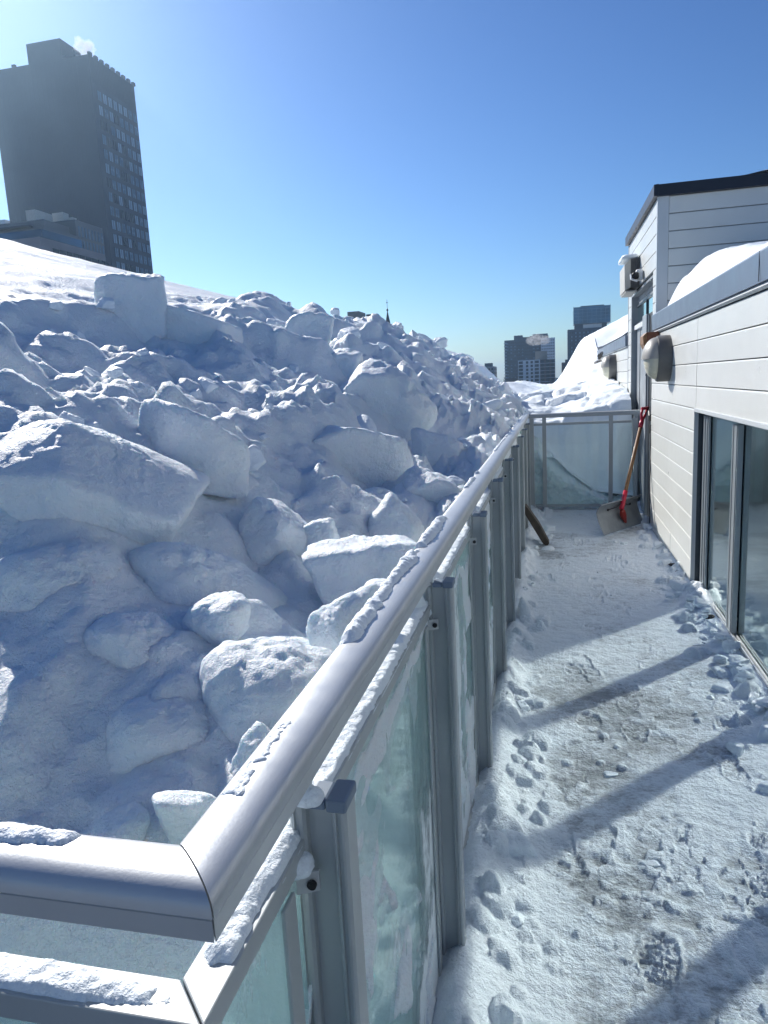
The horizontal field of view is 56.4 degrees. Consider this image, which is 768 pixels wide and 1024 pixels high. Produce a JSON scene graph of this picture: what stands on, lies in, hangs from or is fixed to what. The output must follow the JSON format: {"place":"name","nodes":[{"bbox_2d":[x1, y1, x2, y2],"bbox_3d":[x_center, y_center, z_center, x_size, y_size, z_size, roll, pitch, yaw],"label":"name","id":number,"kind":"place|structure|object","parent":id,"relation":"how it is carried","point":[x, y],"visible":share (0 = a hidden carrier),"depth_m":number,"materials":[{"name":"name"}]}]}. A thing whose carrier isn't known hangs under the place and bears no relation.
{"place":"outdoors","nodes":[
{"label":"outdoors","id":0,"kind":"place"},
{"bbox_2d":[0,209,108,265],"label":"office block","id":1,"kind":"structure","parent":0,"point":[63,233],"depth_m":103.57,"materials":[{"name":"grey brick"}]},
{"bbox_2d":[0,38,152,273],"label":"office tower","id":2,"kind":"structure","parent":0,"point":[69,140],"depth_m":170.05,"materials":[{"name":"stone"}]},
{"bbox_2d":[0,238,527,1023],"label":"snow bank","id":3,"kind":"structure","parent":0,"point":[64,694],"depth_m":1.66,"materials":[{"name":"snow"}]},
{"bbox_2d":[49,300,63,310],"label":"snow lump","id":4,"kind":"object","parent":3,"relation":"on","point":[55,305],"visible":1,"depth_m":3.19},
{"bbox_2d":[0,537,129,611],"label":"snow block","id":5,"kind":"object","parent":3,"relation":"on","point":[33,577],"depth_m":1.34,"materials":[{"name":"snow"}]},
{"bbox_2d":[59,411,83,424],"bbox_3d":[-0.818,-0.242,1.879,0.060,0.029,0.057,23,-3,38],"label":"snow lump","id":6,"kind":"object","parent":3,"relation":"on","point":[70,417],"visible":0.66,"depth_m":1.87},
{"bbox_2d":[72,331,85,338],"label":"snow lump","id":7,"kind":"object","parent":3,"relation":"on","point":[80,334],"visible":0.61,"depth_m":3.14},
{"bbox_2d":[83,366,100,376],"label":"snow lump","id":8,"kind":"object","parent":3,"relation":"on","point":[91,371],"visible":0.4,"depth_m":2.69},
{"bbox_2d":[84,422,100,428],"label":"snow lump","id":9,"kind":"object","parent":3,"relation":"on","point":[94,424],"visible":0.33,"depth_m":1.94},
{"bbox_2d":[0,418,209,544],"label":"snow block","id":10,"kind":"object","parent":3,"relation":"on","point":[68,469],"depth_m":1.54,"materials":[{"name":"snow"}]},
{"bbox_2d":[96,297,114,309],"bbox_3d":[-1.321,-0.993,3.406,0.090,0.059,0.073,-11,13,-37],"label":"snow lump","id":11,"kind":"object","parent":3,"relation":"on","point":[106,303],"visible":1,"depth_m":3.39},
{"bbox_2d":[107,366,122,378],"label":"snow lump","id":12,"kind":"object","parent":3,"relation":"on","point":[115,372],"visible":1,"depth_m":2.52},
{"bbox_2d":[90,801,149,840],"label":"snow block","id":13,"kind":"object","parent":3,"relation":"on","point":[130,821],"depth_m":0.95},
{"bbox_2d":[83,611,174,668],"bbox_3d":[-0.526,0.290,1.334,0.356,0.228,0.179,0,11,17],"label":"snow block","id":14,"kind":"object","parent":3,"relation":"on","point":[127,640],"depth_m":1.23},
{"bbox_2d":[94,272,166,342],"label":"snow block","id":15,"kind":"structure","parent":3,"relation":"on","point":[140,300],"depth_m":3.54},
{"bbox_2d":[137,348,149,355],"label":"snow lump","id":16,"kind":"object","parent":3,"relation":"on","point":[143,351],"visible":0.52,"depth_m":2.90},
{"bbox_2d":[106,695,208,774],"bbox_3d":[-0.361,0.388,1.148,0.184,0.195,0.151,8,5,-23],"label":"snow block","id":17,"kind":"object","parent":3,"relation":"on","point":[141,730],"depth_m":1.09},
{"bbox_2d":[152,790,215,844],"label":"snow block","id":18,"kind":"object","parent":3,"relation":"on","point":[179,813],"depth_m":0.93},
{"bbox_2d":[137,398,249,498],"bbox_3d":[-0.563,-0.174,2.119,0.351,0.252,0.243,17,6,-24],"label":"snow block","id":19,"kind":"object","parent":3,"relation":"on","point":[216,453],"depth_m":2.04,"materials":[{"name":"snow"}]},
{"bbox_2d":[190,388,202,399],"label":"snow lump","id":20,"kind":"object","parent":3,"relation":"on","point":[196,393],"visible":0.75,"depth_m":2.79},
{"bbox_2d":[166,305,242,344],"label":"snow block","id":21,"kind":"object","parent":3,"relation":"on","point":[187,326],"depth_m":3.70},
{"bbox_2d":[128,542,287,608],"bbox_3d":[-0.387,0.351,1.670,0.489,0.557,0.308,7,2,-38],"label":"snow block","id":22,"kind":"object","parent":3,"relation":"on","point":[182,573],"depth_m":1.51,"materials":[{"name":"snow"}]},
{"bbox_2d":[198,377,218,392],"bbox_3d":[-0.698,-0.496,2.880,0.090,0.060,0.096,13,23,-48],"label":"snow lump","id":23,"kind":"object","parent":3,"relation":"on","point":[208,385],"visible":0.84,"depth_m":2.84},
{"bbox_2d":[182,591,250,645],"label":"snow block","id":24,"kind":"object","parent":3,"relation":"on","point":[217,619],"depth_m":1.31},
{"bbox_2d":[211,297,227,303],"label":"snow lump","id":25,"kind":"object","parent":3,"relation":"on","point":[221,300],"visible":0.64,"depth_m":5.25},
{"bbox_2d":[229,721,270,775],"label":"snow block","id":26,"kind":"object","parent":3,"relation":"on","point":[254,736],"depth_m":1.04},
{"bbox_2d":[248,445,266,471],"bbox_3d":[-0.428,-0.169,2.316,0.080,0.078,0.109,-28,13,50],"label":"snow lump","id":27,"kind":"object","parent":3,"relation":"on","point":[257,460],"visible":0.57,"depth_m":2.29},
{"bbox_2d":[199,637,332,743],"bbox_3d":[-0.184,0.321,1.218,0.249,0.202,0.250,-2,9,-17],"label":"snow block","id":28,"kind":"object","parent":3,"relation":"on","point":[246,684],"depth_m":1.14,"materials":[{"name":"snow"}]},
{"bbox_2d":[266,318,276,324],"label":"snow lump","id":29,"kind":"object","parent":3,"relation":"on","point":[271,321],"visible":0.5,"depth_m":4.95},
{"bbox_2d":[238,497,307,564],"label":"snow block","id":30,"kind":"object","parent":3,"relation":"on","point":[270,529],"depth_m":1.95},
{"bbox_2d":[289,364,298,371],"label":"snow lump","id":31,"kind":"object","parent":3,"relation":"on","point":[294,367],"visible":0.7,"depth_m":4.07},
{"bbox_2d":[285,311,334,344],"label":"snow block","id":32,"kind":"object","parent":3,"relation":"on","point":[312,324],"depth_m":4.89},
{"bbox_2d":[303,517,339,552],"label":"snow block","id":33,"kind":"object","parent":3,"relation":"on","point":[318,530],"depth_m":1.97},
{"bbox_2d":[330,308,339,315],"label":"snow lump","id":34,"kind":"object","parent":3,"relation":"on","point":[334,311],"visible":0.99,"depth_m":8.61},
{"bbox_2d":[306,583,377,651],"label":"snow block","id":35,"kind":"object","parent":3,"relation":"on","point":[327,624],"depth_m":1.39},
{"bbox_2d":[332,348,362,378],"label":"snow block","id":36,"kind":"object","parent":3,"relation":"on","point":[348,361],"depth_m":4.39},
{"bbox_2d":[337,326,360,338],"bbox_3d":[-0.259,-1.329,5.443,0.190,0.139,0.195,-29,32,-33],"label":"snow lump","id":37,"kind":"object","parent":3,"relation":"on","point":[342,333],"visible":0.56,"depth_m":5.38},
{"bbox_2d":[301,534,415,604],"bbox_3d":[-0.049,0.171,1.810,0.329,0.235,0.244,4,9,-8],"label":"snow block","id":38,"kind":"object","parent":3,"relation":"on","point":[336,568],"depth_m":1.70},
{"bbox_2d":[313,425,413,487],"bbox_3d":[-0.152,-0.229,3.089,0.553,0.305,0.621,-2,10,8],"label":"snow block","id":39,"kind":"object","parent":3,"relation":"on","point":[368,458],"depth_m":2.95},
{"bbox_2d":[357,414,376,431],"bbox_3d":[-0.134,-0.374,3.568,0.207,0.168,0.177,-11,35,9],"label":"snow lump","id":40,"kind":"object","parent":3,"relation":"on","point":[366,422],"visible":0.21,"depth_m":3.52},
{"bbox_2d":[339,358,437,440],"bbox_3d":[-0.033,-0.573,4.127,0.603,0.574,0.542,36,17,-8],"label":"snow block","id":41,"kind":"object","parent":3,"relation":"on","point":[400,401],"depth_m":3.87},
{"bbox_2d":[364,578,426,607],"bbox_3d":[0.023,0.204,1.587,0.154,0.105,0.094,8,11,2],"label":"snow lump","id":42,"kind":"object","parent":3,"relation":"on","point":[380,581],"visible":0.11,"depth_m":1.58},
{"bbox_2d":[367,492,424,542],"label":"snow block","id":43,"kind":"object","parent":3,"relation":"on","point":[392,514],"depth_m":2.36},
{"bbox_2d":[409,330,418,337],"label":"snow lump","id":44,"kind":"object","parent":3,"relation":"on","point":[413,333],"visible":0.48,"depth_m":8.30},
{"bbox_2d":[418,333,431,340],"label":"snow lump","id":45,"kind":"object","parent":3,"relation":"on","point":[425,337],"visible":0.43,"depth_m":10.08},
{"bbox_2d":[393,465,460,502],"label":"snow block","id":46,"kind":"object","parent":3,"relation":"on","point":[428,484],"depth_m":2.77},
{"bbox_2d":[411,428,463,466],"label":"snow block","id":47,"kind":"object","parent":3,"relation":"on","point":[432,447],"depth_m":3.65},
{"bbox_2d":[434,337,447,347],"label":"snow lump","id":48,"kind":"object","parent":3,"relation":"on","point":[441,342],"visible":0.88,"depth_m":10.03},
{"bbox_2d":[449,476,465,485],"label":"snow lump","id":49,"kind":"object","parent":3,"relation":"on","point":[458,481],"visible":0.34,"depth_m":2.86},
{"bbox_2d":[460,385,468,394],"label":"snow lump","id":50,"kind":"object","parent":3,"relation":"on","point":[465,388],"visible":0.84,"depth_m":6.36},
{"bbox_2d":[456,353,474,363],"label":"snow block","id":51,"kind":"object","parent":3,"relation":"on","point":[462,355],"depth_m":23.15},
{"bbox_2d":[473,388,499,398],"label":"snow block","id":52,"kind":"object","parent":3,"relation":"on","point":[484,394],"depth_m":6.55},
{"bbox_2d":[483,399,502,410],"bbox_3d":[0.942,-0.916,6.355,0.229,0.140,0.216,-18,3,3],"label":"snow lump","id":53,"kind":"object","parent":3,"relation":"on","point":[495,404],"visible":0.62,"depth_m":6.26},
{"bbox_2d":[505,417,512,427],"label":"snow lump","id":54,"kind":"object","parent":3,"relation":"on","point":[509,422],"visible":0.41,"depth_m":5.73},
{"bbox_2d":[503,394,522,413],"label":"snow block","id":55,"kind":"object","parent":3,"relation":"on","point":[515,401],"depth_m":7.78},
{"bbox_2d":[347,311,370,318],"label":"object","id":56,"kind":"structure","parent":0,"point":[355,314],"depth_m":291.00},
{"bbox_2d":[0,0,767,381],"label":"sky","id":57,"kind":"structure","parent":0,"point":[482,171],"materials":[{"name":"blue"}]},
{"bbox_2d":[485,363,496,376],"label":"apartment block","id":58,"kind":"structure","parent":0,"point":[490,367],"depth_m":585.44,"materials":[{"name":"grey brick"}]},
{"bbox_2d":[504,335,540,379],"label":"apartment tower","id":59,"kind":"structure","parent":0,"point":[519,348],"depth_m":720.14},
{"bbox_2d":[518,351,555,383],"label":"apartment block","id":60,"kind":"structure","parent":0,"point":[540,368],"depth_m":595.83,"materials":[{"name":"grey concrete"}]},
{"bbox_2d":[530,333,554,358],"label":"apartment tower","id":61,"kind":"structure","parent":0,"point":[547,344],"depth_m":761.68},
{"bbox_2d":[562,359,569,372],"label":"brick block","id":62,"kind":"structure","parent":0,"point":[564,364],"depth_m":571.10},
{"bbox_2d":[506,314,632,509],"bbox_3d":[10.478,-6.307,32.119,10.200,3.243,52.494,-1,10,13],"label":"snow drift","id":63,"kind":"object","parent":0,"point":[580,452],"visible":0.48,"depth_m":8.26,"materials":[{"name":"snow"}]},
{"bbox_2d":[567,304,610,358],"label":"apartment tower","id":64,"kind":"structure","parent":0,"point":[589,320],"depth_m":654.26,"materials":[{"name":"blue glass"}]},
{"bbox_2d":[570,330,596,358],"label":"dark windows","id":65,"kind":"structure","parent":64,"relation":"in","point":[595,330],"depth_m":659.29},
{"bbox_2d":[668,241,767,304],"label":"roof snow","id":66,"kind":"structure","parent":0,"point":[710,267],"depth_m":4.65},
{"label":"deck slab","id":67,"kind":"structure","parent":0,"visible":0},
{"bbox_2d":[501,829,538,857],"bbox_3d":[0.460,1.138,2.241,0.184,0.304,0.084,-4,10,-5],"label":"snow chunk","id":68,"kind":"object","parent":67,"relation":"on","point":[520,843],"visible":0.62,"depth_m":2.19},
{"bbox_2d":[432,501,767,1023],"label":"deck","id":69,"kind":"structure","parent":67,"relation":"on","point":[611,930],"depth_m":2.38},
{"bbox_2d":[0,413,530,1023],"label":"glass guardrail","id":70,"kind":"object","parent":69,"relation":"on","point":[196,881],"visible":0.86,"depth_m":0.80,"materials":[{"name":"metal"}]},
{"bbox_2d":[0,822,80,845],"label":"rail snow","id":71,"kind":"structure","parent":70,"relation":"on","point":[13,832],"depth_m":0.58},
{"bbox_2d":[0,952,169,1006],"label":"ledge snow","id":72,"kind":"structure","parent":70,"relation":"on","point":[56,979],"depth_m":0.60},
{"bbox_2d":[220,719,290,795],"bbox_3d":[-0.088,0.214,0.835,0.030,0.016,0.438,-1,10,13],"label":"rail frost","id":73,"kind":"object","parent":70,"relation":"on","point":[238,783],"visible":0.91,"depth_m":0.68},
{"bbox_2d":[294,850,314,880],"bbox_3d":[-0.101,0.384,0.788,0.050,0.032,0.040,-1,10,13],"label":"snow dab","id":74,"kind":"object","parent":70,"relation":"on","point":[306,865],"visible":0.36,"depth_m":0.78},
{"bbox_2d":[297,784,324,808],"bbox_3d":[-0.081,0.306,0.774,0.034,0.019,0.029,-1,10,13],"label":"snow dab","id":75,"kind":"object","parent":70,"relation":"on","point":[313,796],"visible":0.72,"depth_m":0.76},
{"bbox_2d":[203,428,524,966],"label":"ledge snow","id":76,"kind":"structure","parent":70,"relation":"on","point":[226,947],"depth_m":0.89,"materials":[{"name":"snow"}]},
{"bbox_2d":[339,515,447,644],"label":"rail snow","id":77,"kind":"structure","parent":70,"relation":"on","point":[359,623],"depth_m":1.22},
{"bbox_2d":[456,469,479,498],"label":"rail snow","id":78,"kind":"structure","parent":70,"relation":"on","point":[469,482],"depth_m":2.54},
{"bbox_2d":[493,414,523,451],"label":"rail snow","id":79,"kind":"structure","parent":70,"relation":"on","point":[502,440],"depth_m":4.55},
{"bbox_2d":[509,913,524,927],"bbox_3d":[0.354,1.097,1.923,0.046,0.025,0.046,-16,-14,23],"label":"snow chunk","id":80,"kind":"object","parent":69,"relation":"on","point":[517,920],"visible":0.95,"depth_m":1.91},
{"bbox_2d":[516,700,529,710],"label":"snow chunk","id":81,"kind":"object","parent":69,"relation":"on","point":[523,705],"visible":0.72,"depth_m":3.19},
{"bbox_2d":[525,504,548,544],"bbox_3d":[1.337,0.113,6.311,0.230,0.363,0.123,-1,10,13],"label":"wooden plank","id":82,"kind":"object","parent":69,"relation":"on","point":[536,525],"visible":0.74,"depth_m":6.25,"materials":[{"name":"brown wood"}]},
{"bbox_2d":[544,525,555,531],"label":"snow chunk","id":83,"kind":"object","parent":69,"relation":"on","point":[547,528],"visible":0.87,"depth_m":6.88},
{"bbox_2d":[528,410,639,508],"bbox_3d":[2.148,-0.536,7.717,1.145,1.076,0.135,-1,10,13],"label":"end guardrail","id":84,"kind":"object","parent":69,"relation":"on","point":[610,414],"visible":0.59,"depth_m":7.69,"materials":[{"name":"metal"}]},
{"bbox_2d":[603,771,617,777],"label":"snow chunk","id":85,"kind":"object","parent":69,"relation":"on","point":[608,774],"visible":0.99,"depth_m":2.65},
{"bbox_2d":[596,406,648,534],"bbox_3d":[2.296,-0.410,6.751,0.950,1.108,0.112,-12,14,-43],"label":"snow shovel","id":86,"kind":"object","parent":69,"relation":"on","point":[621,514],"visible":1,"depth_m":6.75,"materials":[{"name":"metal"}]},
{"bbox_2d":[653,541,663,547],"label":"snow chunk","id":87,"kind":"object","parent":69,"relation":"on","point":[657,544],"visible":0.93,"depth_m":5.95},
{"bbox_2d":[665,592,674,598],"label":"snow chunk","id":88,"kind":"object","parent":69,"relation":"on","point":[669,595],"visible":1,"depth_m":4.59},
{"bbox_2d":[684,602,694,610],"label":"snow chunk","id":89,"kind":"object","parent":69,"relation":"on","point":[689,606],"visible":1,"depth_m":4.37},
{"bbox_2d":[685,594,699,600],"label":"snow chunk","id":90,"kind":"object","parent":69,"relation":"on","point":[689,597],"visible":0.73,"depth_m":4.49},
{"bbox_2d":[693,597,710,607],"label":"snow chunk","id":91,"kind":"object","parent":69,"relation":"on","point":[698,602],"visible":0.81,"depth_m":4.38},
{"bbox_2d":[706,618,716,626],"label":"snow chunk","id":92,"kind":"object","parent":69,"relation":"on","point":[711,622],"visible":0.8,"depth_m":4.05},
{"bbox_2d":[714,633,725,640],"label":"snow chunk","id":93,"kind":"object","parent":69,"relation":"on","point":[721,636],"visible":0.94,"depth_m":3.83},
{"bbox_2d":[714,655,725,659],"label":"snow chunk","id":94,"kind":"object","parent":69,"relation":"on","point":[719,657],"visible":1,"depth_m":3.57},
{"bbox_2d":[710,666,731,677],"bbox_3d":[1.645,0.777,3.474,0.099,0.039,0.110,0,16,1],"label":"snow chunk","id":95,"kind":"object","parent":69,"relation":"on","point":[715,669],"visible":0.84,"depth_m":3.46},
{"bbox_2d":[722,640,740,652],"bbox_3d":[1.802,0.689,3.714,0.090,0.068,0.074,-14,6,22],"label":"snow chunk","id":96,"kind":"object","parent":69,"relation":"on","point":[728,646],"visible":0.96,"depth_m":3.70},
{"bbox_2d":[725,741,743,756],"bbox_3d":[1.360,0.924,2.763,0.051,0.070,0.074,-4,15,-21],"label":"snow chunk","id":97,"kind":"object","parent":69,"relation":"on","point":[735,747],"visible":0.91,"depth_m":2.75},
{"bbox_2d":[728,654,745,667],"bbox_3d":[1.728,0.738,3.486,0.098,0.044,0.138,3,34,16],"label":"snow chunk","id":98,"kind":"object","parent":69,"relation":"on","point":[733,657],"visible":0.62,"depth_m":3.49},
{"bbox_2d":[727,659,749,666],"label":"snow chunk","id":99,"kind":"object","parent":69,"relation":"on","point":[737,662],"visible":0.76,"depth_m":3.46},
{"bbox_2d":[737,676,746,681],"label":"snow chunk","id":100,"kind":"object","parent":69,"relation":"on","point":[741,678],"visible":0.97,"depth_m":3.33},
{"bbox_2d":[733,670,754,681],"bbox_3d":[1.685,0.771,3.361,0.063,0.053,0.089,14,-28,-43],"label":"snow chunk","id":101,"kind":"object","parent":69,"relation":"on","point":[747,674],"visible":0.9,"depth_m":3.34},
{"bbox_2d":[738,666,754,674],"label":"snow chunk","id":102,"kind":"object","parent":69,"relation":"on","point":[749,669],"visible":0.54,"depth_m":3.38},
{"bbox_2d":[747,691,759,703],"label":"snow chunk","id":103,"kind":"object","parent":69,"relation":"on","point":[753,696],"visible":0.68,"depth_m":3.12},
{"bbox_2d":[754,705,763,711],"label":"snow chunk","id":104,"kind":"object","parent":69,"relation":"on","point":[758,708],"visible":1,"depth_m":3.04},
{"bbox_2d":[752,697,767,708],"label":"snow chunk","id":105,"kind":"object","parent":69,"relation":"on","point":[761,701],"visible":0.91,"depth_m":3.05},
{"bbox_2d":[757,721,767,740],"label":"snow chunk","id":106,"kind":"object","parent":69,"relation":"on","point":[763,733],"visible":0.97,"depth_m":2.84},
{"bbox_2d":[639,860,660,867],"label":"snow chunk","id":107,"kind":"object","parent":67,"relation":"on","point":[654,863],"visible":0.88,"depth_m":2.15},
{"bbox_2d":[669,580,687,591],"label":"snow chunk","id":108,"kind":"object","parent":67,"relation":"on","point":[677,585],"visible":0.66,"depth_m":4.78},
{"bbox_2d":[597,173,767,687],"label":"clad building","id":109,"kind":"structure","parent":67,"relation":"on","point":[705,491],"depth_m":4.66,"materials":[{"name":"paint"}]},
{"bbox_2d":[601,354,616,379],"bbox_3d":[3.220,-2.078,10.289,0.206,0.356,0.356,-1,10,13],"label":"wall lamp","id":110,"kind":"object","parent":109,"relation":"attached to","point":[609,366],"visible":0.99,"depth_m":10.16,"materials":[{"name":"grey metal"}]},
{"bbox_2d":[620,258,638,297],"bbox_3d":[2.620,-2.495,7.650,0.147,0.335,0.550,-1,10,13],"label":"air conditioner outdoor unit","id":111,"kind":"object","parent":109,"relation":"attached to","point":[628,287],"visible":0.94,"depth_m":7.42,"materials":[{"name":"grey plastic"}]},
{"bbox_2d":[618,254,638,264],"bbox_3d":[2.601,-2.684,7.621,0.178,0.055,0.544,-1,10,13],"label":"snow patch","id":112,"kind":"object","parent":111,"relation":"on","point":[624,259],"visible":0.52,"depth_m":7.43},
{"bbox_2d":[630,269,642,281],"bbox_3d":[2.502,-2.342,7.093,0.125,0.119,0.144,-1,10,13],"label":"security camera","id":113,"kind":"object","parent":109,"relation":"attached to","point":[637,275],"visible":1,"depth_m":7.05,"materials":[{"name":"white plastic"}]},
{"bbox_2d":[630,276,654,515],"bbox_3d":[2.733,-1.157,7.486,0.108,2.318,1.804,-1,10,13],"label":"door","id":114,"kind":"structure","parent":109,"relation":"in","point":[642,300],"depth_m":7.49,"materials":[{"name":"grey paint"}]},
{"bbox_2d":[640,331,658,348],"bbox_3d":[2.296,-1.482,6.195,0.130,0.135,0.230,-1,10,13],"label":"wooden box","id":115,"kind":"object","parent":109,"relation":"attached to","point":[646,337],"visible":0.66,"depth_m":6.09,"materials":[{"name":"brown wood"}]},
{"bbox_2d":[649,426,650,522],"bbox_3d":[2.489,-0.339,6.696,0.007,0.951,0.030,-1,10,13],"label":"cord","id":116,"kind":"object","parent":109,"relation":"attached to","point":[650,470],"visible":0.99,"depth_m":6.67,"materials":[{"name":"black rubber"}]},
{"bbox_2d":[641,335,672,381],"bbox_3d":[2.131,-1.202,5.624,0.206,0.356,0.356,-1,10,13],"label":"wall lamp","id":117,"kind":"object","parent":109,"relation":"attached to","point":[657,355],"visible":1,"depth_m":5.49,"materials":[{"name":"grey metal"}]},
{"bbox_2d":[699,414,767,687],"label":"window","id":118,"kind":"structure","parent":109,"relation":"in","point":[727,442],"depth_m":3.75,"materials":[{"name":"glass"}]},
{"bbox_2d":[711,683,733,692],"bbox_3d":[1.561,0.821,3.303,0.090,0.049,0.081,3,5,44],"label":"snow chunk","id":119,"kind":"object","parent":67,"relation":"on","point":[728,688],"visible":0.91,"depth_m":3.28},
{"bbox_2d":[757,780,767,793],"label":"snow chunk","id":120,"kind":"object","parent":67,"relation":"on","point":[763,786],"visible":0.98,"depth_m":2.48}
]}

